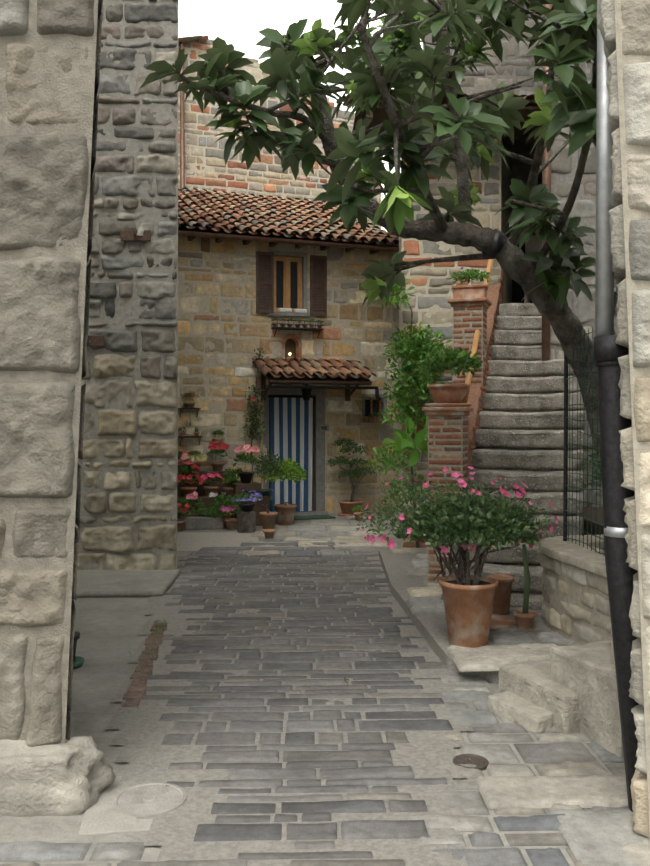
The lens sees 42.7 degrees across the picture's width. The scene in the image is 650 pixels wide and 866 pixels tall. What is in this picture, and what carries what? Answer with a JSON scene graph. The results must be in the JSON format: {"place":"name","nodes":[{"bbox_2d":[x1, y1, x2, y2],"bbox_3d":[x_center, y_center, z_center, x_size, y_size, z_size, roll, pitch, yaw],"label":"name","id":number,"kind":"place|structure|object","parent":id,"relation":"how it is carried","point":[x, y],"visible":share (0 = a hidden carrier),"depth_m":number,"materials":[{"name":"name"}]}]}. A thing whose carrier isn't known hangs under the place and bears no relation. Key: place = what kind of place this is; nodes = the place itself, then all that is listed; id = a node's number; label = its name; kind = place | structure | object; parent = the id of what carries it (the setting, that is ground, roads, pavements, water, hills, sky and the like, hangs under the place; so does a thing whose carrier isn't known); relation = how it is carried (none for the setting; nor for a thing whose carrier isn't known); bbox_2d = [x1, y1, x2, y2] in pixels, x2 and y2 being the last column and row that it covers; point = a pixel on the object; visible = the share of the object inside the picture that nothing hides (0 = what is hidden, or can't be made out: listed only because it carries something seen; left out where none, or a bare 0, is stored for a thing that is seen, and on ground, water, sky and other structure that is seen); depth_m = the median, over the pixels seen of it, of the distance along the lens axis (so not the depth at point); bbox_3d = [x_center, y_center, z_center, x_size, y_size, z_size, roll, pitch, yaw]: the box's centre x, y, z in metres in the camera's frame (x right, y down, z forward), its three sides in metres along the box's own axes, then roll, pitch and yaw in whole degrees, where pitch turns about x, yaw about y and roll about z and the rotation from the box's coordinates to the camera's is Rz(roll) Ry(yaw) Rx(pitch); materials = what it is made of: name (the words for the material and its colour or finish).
{"place":"outdoors","nodes":[
{"label":"outdoors","id":0,"kind":"place"},
{"bbox_2d":[0,0,97,746],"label":"wall","id":1,"kind":"structure","parent":0,"point":[43,183],"depth_m":3.52,"materials":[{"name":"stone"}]},
{"bbox_2d":[75,0,178,570],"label":"wall","id":2,"kind":"structure","parent":0,"point":[108,538],"depth_m":8.55,"materials":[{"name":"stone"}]},
{"bbox_2d":[113,782,185,816],"bbox_3d":[-0.751,1.572,3.568,0.310,0.019,0.310,0,1,-1],"label":"manhole lid","id":3,"kind":"object","parent":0,"point":[150,799],"visible":0.96,"depth_m":3.56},
{"bbox_2d":[233,444,259,466],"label":"flowering plant","id":4,"kind":"object","parent":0,"point":[249,458],"depth_m":12.77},
{"bbox_2d":[178,39,380,225],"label":"brick wall","id":5,"kind":"structure","parent":0,"point":[202,119],"depth_m":17.58,"materials":[{"name":"brick"}]},
{"bbox_2d":[177,235,398,511],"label":"stone wall","id":6,"kind":"structure","parent":0,"point":[191,305],"depth_m":13.63,"materials":[{"name":"stone"}]},
{"bbox_2d":[178,0,422,231],"label":"sky","id":7,"kind":"structure","parent":0,"point":[237,22],"materials":[{"name":"white"}]},
{"bbox_2d":[0,511,623,865],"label":"ground","id":8,"kind":"structure","parent":0,"point":[108,630],"depth_m":4.81,"materials":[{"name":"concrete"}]},
{"bbox_2d":[0,735,115,815],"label":"footing","id":9,"kind":"object","parent":8,"relation":"on","point":[74,775],"visible":0.79,"depth_m":3.46,"materials":[{"name":"stone"}]},
{"bbox_2d":[65,0,102,739],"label":"side wall","id":10,"kind":"structure","parent":8,"relation":"on","point":[84,355],"depth_m":3.59,"materials":[{"name":"stone"}]},
{"bbox_2d":[78,776,152,835],"bbox_3d":[-0.751,1.578,3.568,0.578,0.012,0.578,0,1,-1],"label":"concrete patch","id":11,"kind":"object","parent":8,"relation":"on","point":[102,815],"visible":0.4,"depth_m":3.39,"materials":[{"name":"concrete"}]},
{"bbox_2d":[0,841,247,865],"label":"paving stones","id":12,"kind":"object","parent":8,"relation":"on","point":[31,852],"visible":0.96,"depth_m":3.11,"materials":[{"name":"stone"}]},
{"bbox_2d":[76,569,180,597],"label":"stone slab","id":13,"kind":"structure","parent":8,"relation":"on","point":[115,583],"depth_m":7.95,"materials":[{"name":"stone"}]},
{"bbox_2d":[122,622,166,706],"bbox_3d":[-1.202,1.544,5.648,0.134,0.056,1.921,0,1,-6],"label":"brick edging","id":14,"kind":"object","parent":8,"relation":"on","point":[139,681],"visible":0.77,"depth_m":5.36,"materials":[{"name":"brick"}]},
{"bbox_2d":[177,515,223,529],"bbox_3d":[-1.892,1.317,12.250,0.785,0.188,0.308,0,1,-10],"label":"stone trough","id":15,"kind":"object","parent":8,"relation":"on","point":[203,522],"visible":0.67,"depth_m":12.12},
{"bbox_2d":[177,471,235,496],"bbox_3d":[-1.908,1.001,13.134,0.950,0.780,0.300,0,1,-20],"label":"stand","id":16,"kind":"object","parent":8,"relation":"on","point":[200,490],"visible":0.29,"depth_m":12.98,"materials":[{"name":"brown wood"}]},
{"bbox_2d":[177,531,258,550],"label":"stone slab","id":17,"kind":"structure","parent":8,"relation":"on","point":[192,541],"depth_m":11.14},
{"bbox_2d":[237,510,255,532],"bbox_3d":[-1.117,1.266,11.863,0.260,0.300,0.260,0,1,-1],"label":"stump","id":18,"kind":"object","parent":17,"relation":"on","point":[246,522],"visible":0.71,"depth_m":11.75,"materials":[{"name":"grey wood"}]},
{"bbox_2d":[231,482,260,524],"bbox_3d":[-1.219,1.086,12.861,0.400,0.620,0.300,0,1,-20],"label":"stand","id":19,"kind":"object","parent":8,"relation":"on","point":[238,488],"visible":0.29,"depth_m":12.72,"materials":[{"name":"brown wood"}]},
{"bbox_2d":[249,494,269,525],"bbox_3d":[-0.995,1.175,12.688,0.300,0.450,0.300,0,1,-1],"label":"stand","id":20,"kind":"object","parent":8,"relation":"on","point":[258,507],"visible":0.43,"depth_m":12.54,"materials":[{"name":"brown wood"}]},
{"bbox_2d":[259,512,277,528],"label":"pot shrub","id":21,"kind":"object","parent":8,"relation":"on","point":[268,520],"visible":0.96,"depth_m":12.13,"materials":[{"name":"ceramic"}]},
{"label":"potted shrub pot soil","id":22,"kind":"structure","parent":21,"relation":"in","visible":0},
{"bbox_2d":[252,450,283,477],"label":"shrub","id":23,"kind":"object","parent":22,"relation":"on","point":[272,460],"visible":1,"depth_m":12.17,"materials":[{"name":"green plant"}]},
{"bbox_2d":[177,539,389,555],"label":"flags","id":24,"kind":"object","parent":8,"relation":"on","point":[330,550],"visible":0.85,"depth_m":10.24,"materials":[{"name":"stone"}]},
{"bbox_2d":[274,504,296,524],"bbox_3d":[-0.605,1.249,12.727,0.364,0.300,0.364,0,1,-1],"label":"flower pot","id":25,"kind":"object","parent":8,"relation":"on","point":[285,515],"visible":0.94,"depth_m":12.61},
{"bbox_2d":[263,457,306,482],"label":"potted plant","id":26,"kind":"object","parent":25,"relation":"in","point":[290,470],"visible":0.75,"depth_m":12.62,"materials":[{"name":"green plant"}]},
{"bbox_2d":[177,237,398,513],"bbox_3d":[-1.803,-0.900,13.412,7.450,4.570,0.001,0,1,-20],"label":"wall mortar","id":27,"kind":"object","parent":8,"relation":"on","point":[275,347],"visible":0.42,"depth_m":13.68,"materials":[{"name":"concrete"}]},
{"bbox_2d":[242,343,265,481],"bbox_3d":[-1.151,-0.093,13.541,0.411,2.751,0.318,0,1,-1],"label":"climbing plant","id":28,"kind":"object","parent":27,"relation":"attached to","point":[256,425],"depth_m":13.53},
{"bbox_2d":[178,195,398,253],"bbox_3d":[-2.658,-3.992,15.004,7.000,1.798,4.275,0,1,-20],"label":"roof deck","id":29,"kind":"object","parent":27,"relation":"on","point":[245,233],"visible":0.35,"depth_m":13.74,"materials":[{"name":"brown wood"}]},
{"bbox_2d":[178,187,398,245],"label":"roof","id":30,"kind":"structure","parent":29,"relation":"on","point":[279,215],"depth_m":14.79,"materials":[{"name":"tile"}]},
{"bbox_2d":[178,230,398,251],"bbox_3d":[-1.899,-3.087,12.981,7.000,0.060,0.120,0,1,-20],"label":"gutter","id":31,"kind":"object","parent":29,"relation":"attached to","point":[277,240],"visible":0.47,"depth_m":13.41,"materials":[{"name":"orange metal"}]},
{"bbox_2d":[268,250,309,316],"bbox_3d":[-0.627,-2.478,13.877,0.726,1.070,0.210,0,1,-20],"label":"window surround","id":32,"kind":"object","parent":27,"relation":"attached to","point":[304,256],"visible":0.62,"depth_m":13.90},
{"bbox_2d":[274,256,301,311],"bbox_3d":[-0.641,-2.474,13.915,0.526,0.940,0.070,0,1,-20],"label":"window frame","id":33,"kind":"object","parent":32,"relation":"in","point":[286,279],"visible":0.58,"depth_m":13.89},
{"bbox_2d":[276,261,296,308],"bbox_3d":[-0.643,-2.474,13.922,0.436,0.850,0.005,0,1,-20],"label":"window glass","id":34,"kind":"object","parent":33,"relation":"in","point":[279,284],"depth_m":13.90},
{"bbox_2d":[256,251,326,315],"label":"shutters","id":35,"kind":"object","parent":27,"relation":"attached to","point":[265,283],"visible":0.98,"depth_m":13.69,"materials":[{"name":"wood"}]},
{"bbox_2d":[263,387,327,515],"bbox_3d":[-0.521,0.299,13.940,1.126,2.151,0.350,0,1,-20],"label":"door surround","id":36,"kind":"object","parent":27,"relation":"attached to","point":[319,455],"visible":0.48,"depth_m":14.05,"materials":[{"name":"stone"}]},
{"bbox_2d":[270,398,312,511],"bbox_3d":[-0.554,0.362,13.838,0.752,1.899,0.095,0,1,-21],"label":"door curtain","id":37,"kind":"object","parent":36,"relation":"hanging from","point":[291,427],"depth_m":13.85,"materials":[{"name":"fabric"}]},
{"bbox_2d":[256,364,371,400],"bbox_3d":[-0.187,-0.837,13.598,1.738,0.605,0.806,0,1,-20],"label":"canopy wood","id":38,"kind":"object","parent":27,"relation":"attached to","point":[327,380],"visible":0.58,"depth_m":13.35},
{"bbox_2d":[252,356,376,378],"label":"canopy tiles","id":39,"kind":"object","parent":38,"relation":"on","point":[320,367],"visible":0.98,"depth_m":13.45,"materials":[{"name":"tile"}]},
{"bbox_2d":[266,385,380,400],"bbox_3d":[0.010,-0.628,13.205,1.930,0.238,0.090,0,1,-20],"label":"canopy gutter","id":40,"kind":"object","parent":38,"relation":"attached to","point":[376,388],"visible":1,"depth_m":13.20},
{"bbox_2d":[106,555,475,865],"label":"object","id":41,"kind":"object","parent":8,"relation":"on","point":[142,732],"visible":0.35,"depth_m":4.06,"materials":[{"name":"stone"}]},
{"bbox_2d":[129,554,452,865],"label":"paving stones","id":42,"kind":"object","parent":41,"relation":"on","point":[248,766],"depth_m":4.78,"materials":[{"name":"stone"}]},
{"bbox_2d":[244,514,398,547],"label":"pavement","id":43,"kind":"structure","parent":8,"relation":"on","point":[317,530],"depth_m":11.54,"materials":[{"name":"stone"}]},
{"bbox_2d":[379,325,445,403],"bbox_3d":[1.053,-0.831,9.994,0.822,0.971,0.574,0,1,-1],"label":"shrub","id":44,"kind":"object","parent":8,"relation":"on","point":[422,389],"visible":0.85,"depth_m":9.94,"materials":[{"name":"plant"}]},
{"bbox_2d":[363,443,416,475],"bbox_3d":[0.776,0.303,9.762,0.657,0.404,0.620,0,1,-1],"label":"potted plant","id":45,"kind":"object","parent":44,"relation":"attached to","point":[386,460],"visible":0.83,"depth_m":9.70,"materials":[{"name":"green plant"}]},
{"bbox_2d":[374,274,414,309],"bbox_3d":[0.835,-1.721,10.023,0.516,0.494,0.478,0,1,-1],"label":"climbing plant","id":46,"kind":"object","parent":44,"relation":"attached to","point":[399,290],"visible":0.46,"depth_m":9.98,"materials":[{"name":"green plant"}]},
{"bbox_2d":[381,387,430,426],"bbox_3d":[1.019,-0.308,10.047,0.695,0.493,0.512,0,1,-1],"label":"wisteria","id":47,"kind":"object","parent":44,"relation":"attached to","point":[406,406],"visible":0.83,"depth_m":10.00,"materials":[{"name":"green plant"}]},
{"bbox_2d":[382,321,452,359],"bbox_3d":[1.138,-1.098,10.088,0.923,0.516,0.597,0,1,-1],"label":"wisteria","id":48,"kind":"object","parent":44,"relation":"attached to","point":[418,345],"visible":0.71,"depth_m":10.02,"materials":[{"name":"green plant"}]},
{"bbox_2d":[402,136,499,547],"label":"stone wall","id":49,"kind":"structure","parent":8,"relation":"on","point":[411,247],"depth_m":10.33,"materials":[{"name":"stone"}]},
{"bbox_2d":[401,135,500,548],"bbox_3d":[1.569,-1.124,10.355,1.240,5.140,0.001,0,1,-1],"label":"house mortar","id":50,"kind":"object","parent":49,"relation":"attached to","point":[435,308],"visible":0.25,"depth_m":10.33,"materials":[{"name":"concrete"}]},
{"bbox_2d":[461,228,499,402],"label":"handrails","id":51,"kind":"object","parent":49,"relation":"attached to","point":[475,341],"visible":0.4,"depth_m":8.62,"materials":[{"name":"brown wood"}]},
{"bbox_2d":[398,141,511,523],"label":"wall","id":52,"kind":"structure","parent":8,"relation":"on","point":[506,178],"depth_m":11.28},
{"bbox_2d":[352,105,539,143],"bbox_3d":[2.153,-3.728,10.117,3.600,0.135,0.950,0,1,-1],"label":"roof eave","id":53,"kind":"object","parent":52,"relation":"on","point":[378,116],"visible":0.08,"depth_m":9.95,"materials":[{"name":"brown wood"}]},
{"bbox_2d":[453,754,488,770],"bbox_3d":[0.692,1.565,3.952,0.170,0.018,0.170,0,1,-1],"label":"drain cover","id":54,"kind":"object","parent":8,"relation":"on","point":[481,763],"visible":0.85,"depth_m":3.95,"materials":[{"name":"metal"}]},
{"bbox_2d":[379,550,566,683],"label":"platform","id":55,"kind":"structure","parent":8,"relation":"on","point":[400,581],"depth_m":6.47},
{"bbox_2d":[388,548,580,670],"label":"platform flags","id":56,"kind":"object","parent":55,"relation":"on","point":[424,600],"visible":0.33,"depth_m":5.77,"materials":[{"name":"stone"}]},
{"bbox_2d":[439,575,497,647],"bbox_3d":[0.976,1.220,5.661,0.404,0.440,0.404,0,1,-1],"label":"pot","id":57,"kind":"object","parent":56,"relation":"on","point":[468,610],"visible":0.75,"depth_m":5.53,"materials":[{"name":"ceramic"}]},
{"bbox_2d":[355,466,558,580],"bbox_3d":[0.920,0.662,5.898,1.420,0.857,0.972,0,1,-1],"label":"azalea","id":58,"kind":"object","parent":57,"relation":"in","point":[440,496],"depth_m":5.82,"materials":[{"name":"plant"}]},
{"bbox_2d":[393,494,543,584],"bbox_3d":[0.975,0.737,5.657,1.012,0.637,0.796,0,1,-1],"label":"bush","id":59,"kind":"object","parent":57,"relation":"in","point":[504,520],"depth_m":5.50,"materials":[{"name":"plant"}]},
{"bbox_2d":[486,574,513,614],"bbox_3d":[1.371,1.273,6.517,0.224,0.300,0.218,0,1,-1],"label":"flower pot","id":60,"kind":"object","parent":56,"relation":"on","point":[501,603],"visible":0.67,"depth_m":6.45,"materials":[{"name":"ceramic"}]},
{"bbox_2d":[490,615,516,629],"bbox_3d":[1.258,1.414,6.208,0.360,0.030,0.354,0,1,-1],"label":"saucer","id":61,"kind":"object","parent":56,"relation":"on","point":[497,621],"visible":0.54,"depth_m":6.17,"materials":[{"name":"ceramic"}]},
{"bbox_2d":[513,609,536,629],"bbox_3d":[1.457,1.367,6.069,0.174,0.130,0.174,0,1,-1],"label":"pot","id":62,"kind":"object","parent":56,"relation":"on","point":[524,621],"visible":0.92,"depth_m":6.02,"materials":[{"name":"ceramic"}]},
{"bbox_2d":[460,271,502,497],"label":"parapet","id":63,"kind":"structure","parent":8,"relation":"on","point":[493,297],"depth_m":8.85,"materials":[{"name":"brick"}]},
{"bbox_2d":[464,275,503,489],"bbox_3d":[1.777,-0.611,9.124,0.014,2.706,3.072,0,1,19],"label":"brick stringer","id":64,"kind":"object","parent":63,"relation":"attached to","point":[480,399],"visible":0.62,"depth_m":9.01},
{"bbox_2d":[441,303,585,610],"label":"stairs","id":65,"kind":"structure","parent":8,"relation":"on","point":[519,437],"depth_m":8.28,"materials":[{"name":"stone"}]},
{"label":"stair landing","id":66,"kind":"object","parent":65,"relation":"on","visible":0},
{"bbox_2d":[454,0,542,179],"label":"porch wall","id":67,"kind":"structure","parent":66,"relation":"on","point":[520,171],"depth_m":11.89,"materials":[{"name":"stone"}]},
{"bbox_2d":[392,674,649,865],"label":"paving stones","id":68,"kind":"object","parent":8,"relation":"on","point":[566,754],"visible":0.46,"depth_m":3.80,"materials":[{"name":"stone"}]},
{"bbox_2d":[486,631,623,757],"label":"terrace steps","id":69,"kind":"structure","parent":68,"relation":"on","point":[567,689],"depth_m":4.36,"materials":[{"name":"stone"}]},
{"bbox_2d":[474,774,649,865],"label":"pale slabs","id":70,"kind":"structure","parent":68,"relation":"on","point":[592,837],"depth_m":3.51,"materials":[{"name":"stone"}]},
{"bbox_2d":[540,553,611,642],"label":"terrace wall","id":71,"kind":"structure","parent":8,"relation":"on","point":[550,616],"depth_m":5.61,"materials":[{"name":"stone"}]},
{"bbox_2d":[538,535,606,577],"bbox_3d":[2.095,0.867,5.290,1.005,0.068,2.768,0,1,-1],"label":"terrace coping","id":72,"kind":"object","parent":71,"relation":"on","point":[574,554],"visible":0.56,"depth_m":5.85,"materials":[{"name":"stone"}]},
{"bbox_2d":[563,354,567,540],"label":"fence posts","id":73,"kind":"object","parent":72,"relation":"on","point":[565,474],"visible":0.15,"depth_m":6.27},
{"bbox_2d":[565,323,614,555],"bbox_3d":[1.873,0.049,5.428,0.028,1.550,1.717,0,1,-4],"label":"fence","id":74,"kind":"object","parent":72,"relation":"on","point":[577,430],"visible":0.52,"depth_m":5.91,"materials":[{"name":"metal"}]},
{"bbox_2d":[544,562,610,644],"bbox_3d":[1.869,1.181,5.358,0.804,0.630,2.794,0,1,12],"label":"wall mortar","id":75,"kind":"object","parent":71,"relation":"attached to","point":[573,593],"visible":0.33,"depth_m":5.67,"materials":[{"name":"concrete"}]},
{"bbox_2d":[597,0,649,838],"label":"wall","id":76,"kind":"structure","parent":8,"relation":"on","point":[638,786],"depth_m":3.20,"materials":[{"name":"stone"}]},
{"bbox_2d":[595,0,613,336],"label":"galvanised pipe","id":77,"kind":"object","parent":76,"relation":"attached to","point":[604,299],"visible":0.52,"depth_m":3.37,"materials":[{"name":"metal"}]},
{"bbox_2d":[593,335,638,811],"bbox_3d":[1.248,0.598,3.428,0.286,1.985,0.156,0,1,-1],"label":"iron pipe","id":78,"kind":"object","parent":76,"relation":"attached to","point":[608,351],"visible":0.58,"depth_m":3.38,"materials":[{"name":"metal"}]},
{"bbox_2d":[621,0,649,707],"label":"wall","id":79,"kind":"structure","parent":8,"relation":"on","point":[635,17],"depth_m":3.13,"materials":[{"name":"stone"}]},
{"bbox_3d":[-5.357,-3.546,9.928,7.555,10.000,2.940,0,1,-1],"label":"wall","id":80,"kind":"object","parent":8,"relation":"on","visible":0},
{"bbox_2d":[87,230,150,345],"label":"bricks","id":81,"kind":"object","parent":80,"relation":"attached to","point":[128,235],"visible":0.77,"depth_m":8.51,"materials":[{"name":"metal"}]},
{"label":"house","id":82,"kind":"structure","parent":8,"relation":"on"},
{"bbox_2d":[178,41,381,228],"bbox_3d":[-3.179,-6.575,17.072,9.500,4.630,0.001,0,1,-20],"label":"house mortar","id":83,"kind":"object","parent":82,"relation":"on","point":[207,168],"visible":0.19,"depth_m":17.51,"materials":[{"name":"concrete"}]},
{"bbox_2d":[180,42,184,191],"bbox_3d":[-1.992,-5.914,16.268,2.585,4.279,0.426,1,2,44],"label":"downpipe","id":84,"kind":"object","parent":83,"relation":"attached to","point":[182,162],"visible":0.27,"depth_m":17.05,"materials":[{"name":"orange metal"}]},
{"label":"wall","id":85,"kind":"structure","parent":8,"relation":"on"},
{"bbox_2d":[336,93,538,106],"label":"roof","id":86,"kind":"structure","parent":85,"relation":"attached to","point":[524,96],"depth_m":9.84,"materials":[{"name":"tile"}]},
{"bbox_2d":[169,0,585,273],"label":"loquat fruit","id":87,"kind":"object","parent":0,"point":[393,43],"visible":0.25,"depth_m":4.81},
{"bbox_2d":[380,471,427,502],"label":"greens","id":88,"kind":"object","parent":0,"point":[393,486],"visible":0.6,"depth_m":9.25,"materials":[{"name":"green plant"}]},
{"bbox_2d":[453,306,481,382],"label":"brick pillar","id":89,"kind":"structure","parent":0,"point":[467,331],"depth_m":8.88,"materials":[{"name":"brick"}]},
{"bbox_2d":[447,297,491,308],"bbox_3d":[1.573,-1.398,9.027,0.420,0.080,0.420,0,1,19],"label":"pillar cap","id":90,"kind":"object","parent":89,"relation":"on","point":[486,302],"visible":0.88,"depth_m":8.85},
{"bbox_2d":[452,284,487,298],"bbox_3d":[1.573,-1.515,9.025,0.370,0.155,0.200,0,1,19],"label":"planter box","id":91,"kind":"object","parent":90,"relation":"on","point":[470,291],"visible":0.69,"depth_m":8.94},
{"bbox_2d":[446,266,491,283],"bbox_3d":[1.567,-1.716,9.035,0.503,0.209,0.334,0,1,-1],"label":"pansy","id":92,"kind":"object","parent":91,"relation":"in","point":[472,274],"depth_m":8.99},
{"bbox_2d":[452,0,542,184],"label":"wall mortar","id":93,"kind":"object","parent":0,"point":[504,75],"visible":0.04,"depth_m":11.90,"materials":[{"name":"concrete"}]},
{"bbox_2d":[512,193,535,302],"bbox_3d":[2.955,-2.594,12.560,1.100,2.210,1.000,0,1,-1],"label":"doorway","id":94,"kind":"structure","parent":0,"point":[517,293],"depth_m":12.07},
{"bbox_2d":[580,507,603,549],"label":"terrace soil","id":95,"kind":"structure","parent":0,"point":[599,528],"depth_m":8.08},
{"bbox_2d":[175,0,601,476],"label":"loquat tree","id":96,"kind":"object","parent":95,"relation":"on","point":[565,323],"visible":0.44,"depth_m":5.76,"materials":[{"name":"plant"}]},
{"bbox_2d":[139,0,596,310],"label":"loquat leaves","id":97,"kind":"object","parent":96,"relation":"attached to","point":[573,94],"visible":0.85,"depth_m":4.92,"materials":[{"name":"plant"}]},
{"bbox_2d":[482,229,506,258],"bbox_3d":[1.226,-1.369,6.024,0.160,0.207,0.199,0,1,-13],"label":"trunk band","id":98,"kind":"object","parent":96,"relation":"on","point":[493,250],"visible":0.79,"depth_m":5.94,"materials":[{"name":"black plastic"}]},
{"bbox_2d":[541,5,615,506],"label":"wall","id":99,"kind":"structure","parent":95,"relation":"on","point":[561,162],"depth_m":9.16,"materials":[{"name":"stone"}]},
{"bbox_2d":[542,4,551,376],"bbox_3d":[2.419,-2.609,9.075,0.099,6.840,0.104,0,1,-1],"label":"downpipe","id":100,"kind":"object","parent":99,"relation":"attached to","point":[545,321],"depth_m":9.06,"materials":[{"name":"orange metal"}]},
{"bbox_2d":[614,0,649,833],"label":"mortar wall","id":101,"kind":"structure","parent":0,"point":[629,215],"depth_m":3.15,"materials":[{"name":"stone"}]},
{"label":"high pier","id":102,"kind":"object","parent":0,"visible":0},
{"bbox_2d":[382,415,427,466],"bbox_3d":[1.038,0.030,8.995,0.778,0.641,0.820,0,1,-1],"label":"leaf plant","id":103,"kind":"object","parent":102,"relation":"attached to","point":[403,441],"visible":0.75,"depth_m":8.82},
{"bbox_2d":[452,305,482,383],"bbox_3d":[1.522,0.060,8.905,0.301,2.830,0.109,0,1,-1],"label":"pier mortar","id":104,"kind":"object","parent":102,"relation":"attached to","point":[454,377],"visible":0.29,"depth_m":8.88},
{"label":"low pier","id":105,"kind":"object","parent":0,"visible":0},
{"bbox_2d":[429,417,461,580],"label":"brick pillar","id":106,"kind":"structure","parent":105,"relation":"attached to","point":[440,468],"depth_m":7.68,"materials":[{"name":"brick"}]},
{"bbox_2d":[428,416,461,582],"bbox_3d":[1.107,0.669,7.684,0.301,1.660,0.109,0,1,-1],"label":"pier mortar","id":107,"kind":"object","parent":106,"relation":"attached to","point":[441,427],"visible":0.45,"depth_m":7.68,"materials":[{"name":"concrete"}]},
{"bbox_2d":[422,407,473,415],"bbox_3d":[1.158,-0.204,7.819,0.420,0.080,0.420,0,1,19],"label":"pillar cap","id":108,"kind":"object","parent":106,"relation":"on","point":[447,411],"visible":0.98,"depth_m":7.64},
{"bbox_2d":[425,403,471,406],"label":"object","id":109,"kind":"object","parent":105,"relation":"on","point":[448,404],"visible":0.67,"depth_m":7.63,"materials":[{"name":"ceramic"}]},
{"bbox_2d":[428,384,468,402],"bbox_3d":[1.158,-0.361,7.816,0.380,0.185,0.380,0,1,-1],"label":"flower pot","id":110,"kind":"object","parent":109,"relation":"on","point":[448,393],"visible":0.88,"depth_m":7.68,"materials":[{"name":"ceramic"}]},
{"bbox_2d":[414,346,483,376],"bbox_3d":[1.165,-0.669,7.801,0.668,0.302,0.598,0,1,-1],"label":"potted plant","id":111,"kind":"object","parent":110,"relation":"on","point":[440,360],"visible":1,"depth_m":7.68,"materials":[{"name":"green plant"}]},
{"label":"small pot soil","id":112,"kind":"structure","parent":0,"visible":0},
{"bbox_2d":[522,544,530,612],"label":"cactus","id":113,"kind":"object","parent":112,"relation":"on","point":[526,584],"visible":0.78,"depth_m":6.05,"materials":[{"name":"green"}]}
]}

